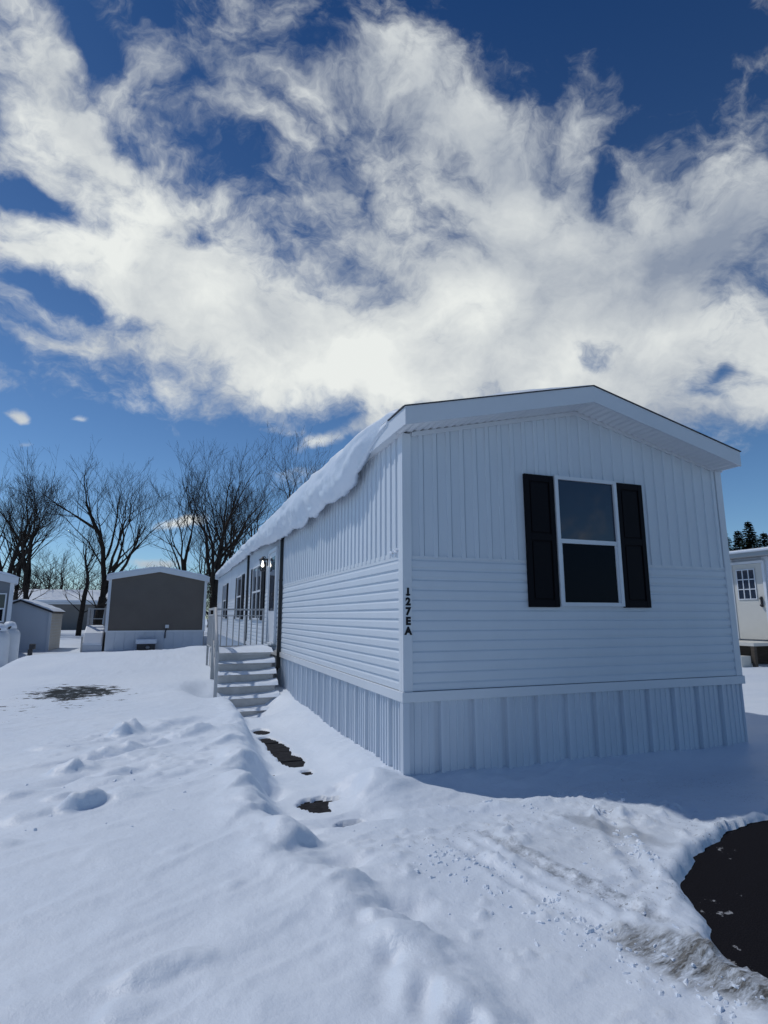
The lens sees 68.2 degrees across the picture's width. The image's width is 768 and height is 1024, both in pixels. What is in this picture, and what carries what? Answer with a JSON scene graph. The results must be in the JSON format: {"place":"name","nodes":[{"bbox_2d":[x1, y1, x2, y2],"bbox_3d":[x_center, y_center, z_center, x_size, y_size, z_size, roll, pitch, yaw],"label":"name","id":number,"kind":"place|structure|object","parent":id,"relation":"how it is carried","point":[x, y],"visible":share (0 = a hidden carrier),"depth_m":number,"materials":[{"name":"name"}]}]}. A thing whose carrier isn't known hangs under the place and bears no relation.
{"place":"outdoors","nodes":[
{"label":"outdoors","id":0,"kind":"place"},
{"bbox_2d":[82,625,104,644],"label":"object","id":1,"kind":"structure","parent":0,"point":[93,634],"depth_m":25.36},
{"bbox_2d":[0,619,767,1023],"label":"ground","id":2,"kind":"structure","parent":0,"point":[236,887],"depth_m":2.99,"materials":[{"name":"white snow"}]},
{"bbox_2d":[0,623,9,666],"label":"propane tank","id":3,"kind":"object","parent":2,"relation":"on","point":[4,642],"visible":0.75,"depth_m":15.56,"materials":[{"name":"paint"}]},
{"bbox_2d":[0,574,18,623],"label":"slate home","id":4,"kind":"object","parent":2,"relation":"on","point":[8,583],"visible":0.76,"depth_m":18.59,"materials":[{"name":"plastic"}]},
{"bbox_2d":[0,593,6,621],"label":"window","id":5,"kind":"structure","parent":4,"relation":"in","point":[3,596],"depth_m":18.50,"materials":[{"name":"white glass"}]},
{"bbox_2d":[0,571,19,577],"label":"roof snow","id":6,"kind":"structure","parent":4,"relation":"on","point":[5,573],"depth_m":18.59,"materials":[{"name":"white snow"}]},
{"bbox_2d":[4,621,19,662],"bbox_3d":[-10.826,3.873,16.297,0.580,1.430,0.580,4,-11,-20],"label":"propane tank","id":7,"kind":"object","parent":2,"relation":"on","point":[13,631],"visible":0.55,"depth_m":16.23,"materials":[{"name":"paint"}]},
{"bbox_2d":[27,644,35,655],"bbox_3d":[-10.829,4.454,17.382,0.190,0.800,0.160,4,-11,-20],"label":"utility post","id":8,"kind":"object","parent":2,"relation":"on","point":[30,649],"visible":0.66,"depth_m":17.37,"materials":[{"name":"grey metal"}]},
{"bbox_2d":[10,599,64,651],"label":"garden shed","id":9,"kind":"structure","parent":2,"relation":"on","point":[39,627],"depth_m":25.74,"materials":[{"name":"white plastic"}]},
{"bbox_2d":[13,599,64,611],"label":"roof snow","id":10,"kind":"structure","parent":9,"relation":"on","point":[46,606],"depth_m":26.55,"materials":[{"name":"white snow"}]},
{"bbox_2d":[0,441,75,599],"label":"bare tree","id":11,"kind":"object","parent":2,"relation":"on","point":[27,570],"visible":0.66,"depth_m":46.45,"materials":[{"name":"brown plant"}]},
{"bbox_2d":[0,458,79,598],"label":"bare tree","id":12,"kind":"object","parent":2,"relation":"on","point":[21,540],"visible":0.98,"depth_m":43.16,"materials":[{"name":"brown plant"}]},
{"bbox_2d":[0,461,83,599],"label":"bare tree","id":13,"kind":"object","parent":2,"relation":"on","point":[18,573],"visible":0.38,"depth_m":47.96,"materials":[{"name":"brown plant"}]},
{"bbox_2d":[32,541,113,590],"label":"bare tree","id":14,"kind":"object","parent":2,"relation":"on","point":[57,571],"visible":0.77,"depth_m":63.42,"materials":[{"name":"brown plant"}]},
{"bbox_2d":[43,602,106,629],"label":"long home","id":15,"kind":"object","parent":2,"relation":"on","point":[70,617],"visible":0.03,"depth_m":59.39,"materials":[{"name":"beige plastic"}]},
{"bbox_2d":[13,589,107,601],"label":"roof snow","id":16,"kind":"structure","parent":15,"relation":"on","point":[55,595],"depth_m":60.45,"materials":[{"name":"white snow"}]},
{"bbox_2d":[57,512,118,635],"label":"bare tree","id":17,"kind":"object","parent":2,"relation":"on","point":[82,611],"visible":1,"depth_m":44.23,"materials":[{"name":"brown plant"}]},
{"bbox_2d":[80,608,106,651],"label":"side steps","id":18,"kind":"structure","parent":2,"relation":"on","point":[88,648],"depth_m":25.61,"materials":[{"name":"metal"}]},
{"bbox_2d":[0,438,194,624],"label":"bare tree","id":19,"kind":"object","parent":2,"relation":"on","point":[104,588],"visible":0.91,"depth_m":49.81,"materials":[{"name":"brown plant"}]},
{"bbox_2d":[3,556,217,627],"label":"wood line","id":20,"kind":"object","parent":2,"relation":"on","point":[99,587],"visible":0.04,"depth_m":75.53,"materials":[{"name":"brown plant"}]},
{"bbox_2d":[136,638,156,649],"bbox_3d":[-10.658,6.055,25.386,0.870,0.740,0.596,4,-11,-20],"label":"hatch box","id":21,"kind":"object","parent":2,"relation":"on","point":[145,644],"visible":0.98,"depth_m":25.20,"materials":[{"name":"grey metal"}]},
{"bbox_2d":[104,567,209,651],"bbox_3d":[-13.128,5.926,33.243,4.440,4.130,15.750,4,-11,-20],"label":"grey home","id":22,"kind":"object","parent":2,"relation":"on","point":[165,608],"visible":0.91,"depth_m":26.12,"materials":[{"name":"plastic"}]},
{"bbox_2d":[107,566,208,576],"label":"roof snow","id":23,"kind":"structure","parent":22,"relation":"on","point":[157,567],"depth_m":26.28,"materials":[{"name":"white snow"}]},
{"bbox_2d":[131,437,228,591],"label":"bare tree","id":24,"kind":"object","parent":2,"relation":"on","point":[183,564],"visible":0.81,"depth_m":52.13,"materials":[{"name":"brown plant"}]},
{"bbox_2d":[175,500,246,603],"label":"bare tree","id":25,"kind":"object","parent":2,"relation":"on","point":[197,543],"visible":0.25,"depth_m":60.66,"materials":[{"name":"brown plant"}]},
{"bbox_2d":[183,458,270,587],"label":"bare tree","id":26,"kind":"object","parent":2,"relation":"on","point":[231,553],"visible":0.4,"depth_m":52.30,"materials":[{"name":"brown plant"}]},
{"bbox_2d":[161,438,300,613],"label":"bare tree","id":27,"kind":"object","parent":2,"relation":"on","point":[216,565],"visible":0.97,"depth_m":46.41,"materials":[{"name":"brown plant"}]},
{"bbox_2d":[206,607,274,715],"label":"porch steps","id":28,"kind":"structure","parent":2,"relation":"on","point":[215,656],"depth_m":9.90,"materials":[{"name":"metal"}]},
{"bbox_2d":[217,644,279,711],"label":"step snow","id":29,"kind":"structure","parent":28,"relation":"on","point":[256,648],"depth_m":9.77,"materials":[{"name":"white snow"}]},
{"bbox_2d":[212,460,302,554],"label":"bare tree","id":30,"kind":"object","parent":2,"relation":"on","point":[285,495],"visible":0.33,"depth_m":58.87,"materials":[{"name":"brown plant"}]},
{"bbox_2d":[253,731,331,812],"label":"path","id":31,"kind":"structure","parent":2,"relation":"on","point":[280,752],"depth_m":5.97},
{"bbox_2d":[253,423,334,516],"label":"bare tree","id":32,"kind":"object","parent":2,"relation":"on","point":[308,457],"visible":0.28,"depth_m":60.32,"materials":[{"name":"brown plant"}]},
{"bbox_2d":[24,734,764,1023],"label":"snow clods","id":33,"kind":"object","parent":2,"relation":"on","point":[718,996],"visible":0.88,"depth_m":2.65,"materials":[{"name":"white snow"}]},
{"bbox_2d":[217,385,747,775],"bbox_3d":[-1.838,2.551,16.067,4.340,3.969,22.827,4,-11,-20],"label":"mobile home","id":34,"kind":"object","parent":2,"relation":"on","point":[550,580],"visible":0.73,"depth_m":5.84,"materials":[{"name":"white plastic"}]},
{"bbox_2d":[222,583,226,617],"bbox_3d":[-6.163,3.448,21.930,0.045,1.300,1.280,4,-11,-20],"label":"window","id":35,"kind":"structure","parent":34,"relation":"in","point":[224,586],"depth_m":22.12,"materials":[{"name":"white glass"}]},
{"bbox_2d":[235,575,241,618],"bbox_3d":[-4.432,2.606,17.343,0.045,1.300,1.230,4,-11,-20],"label":"window","id":36,"kind":"structure","parent":34,"relation":"in","point":[239,579],"depth_m":17.48,"materials":[{"name":"white glass"}]},
{"bbox_2d":[251,563,261,619],"bbox_3d":[-3.104,1.961,13.825,0.045,1.300,1.460,4,-11,-20],"label":"window","id":37,"kind":"structure","parent":34,"relation":"in","point":[256,578],"depth_m":13.82,"materials":[{"name":"white glass"}]},
{"bbox_2d":[267,551,275,642],"bbox_3d":[-2.324,1.740,11.655,0.092,1.820,0.830,4,-11,-20],"label":"door","id":38,"kind":"structure","parent":34,"relation":"in","point":[272,556],"depth_m":11.68,"materials":[{"name":"white glass"}]},
{"bbox_2d":[389,548,398,554],"bbox_3d":[0.093,0.378,5.397,0.041,0.050,0.250,3,-11,-17],"label":"snow clump","id":39,"kind":"object","parent":34,"relation":"attached to","point":[394,551],"visible":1,"depth_m":5.37,"materials":[{"name":"white snow"}]},
{"bbox_2d":[215,385,586,579],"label":"roof snow","id":40,"kind":"structure","parent":34,"relation":"on","point":[334,479],"depth_m":7.45,"materials":[{"name":"white snow"}]},
{"bbox_2d":[553,475,624,606],"bbox_3d":[2.140,0.306,5.930,0.800,1.345,0.045,4,-11,-20],"label":"window","id":41,"kind":"structure","parent":34,"relation":"in","point":[590,570],"depth_m":5.93,"materials":[{"name":"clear glass"}]},
{"bbox_2d":[727,535,732,550],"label":"spruce tree","id":42,"kind":"object","parent":2,"relation":"on","point":[729,539],"visible":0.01,"depth_m":45.47,"materials":[{"name":"green plant"}]},
{"bbox_2d":[731,530,743,550],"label":"spruce tree","id":43,"kind":"object","parent":2,"relation":"on","point":[738,539],"visible":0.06,"depth_m":45.25,"materials":[{"name":"green plant"}]},
{"bbox_2d":[729,550,767,663],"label":"neighbor home","id":44,"kind":"object","parent":2,"relation":"on","point":[749,571],"visible":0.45,"depth_m":15.56,"materials":[{"name":"white plastic"}]},
{"bbox_2d":[732,563,767,639],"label":"door","id":45,"kind":"structure","parent":44,"relation":"in","point":[748,580],"depth_m":15.61,"materials":[{"name":"white metal"}]},
{"bbox_2d":[738,522,761,549],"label":"spruce tree","id":46,"kind":"object","parent":2,"relation":"on","point":[751,541],"visible":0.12,"depth_m":44.30,"materials":[{"name":"green plant"}]},
{"bbox_2d":[739,640,767,666],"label":"side landing","id":47,"kind":"object","parent":2,"relation":"on","point":[745,661],"visible":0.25,"depth_m":14.16,"materials":[{"name":"white wood"}]},
{"bbox_2d":[759,533,767,547],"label":"spruce tree","id":48,"kind":"object","parent":2,"relation":"on","point":[764,542],"visible":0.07,"depth_m":44.40,"materials":[{"name":"green plant"}]},
{"bbox_2d":[0,0,767,618],"label":"sky","id":49,"kind":"structure","parent":0,"point":[225,221],"materials":[{"name":"blue"}]},
{"bbox_2d":[680,820,767,977],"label":"driveway","id":50,"kind":"structure","parent":0,"point":[724,885],"depth_m":2.90,"materials":[{"name":"black asphalt"}]},
{"bbox_2d":[729,547,767,554],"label":"roof snow","id":51,"kind":"structure","parent":0,"point":[749,550],"depth_m":15.34,"materials":[{"name":"white snow"}]}
]}

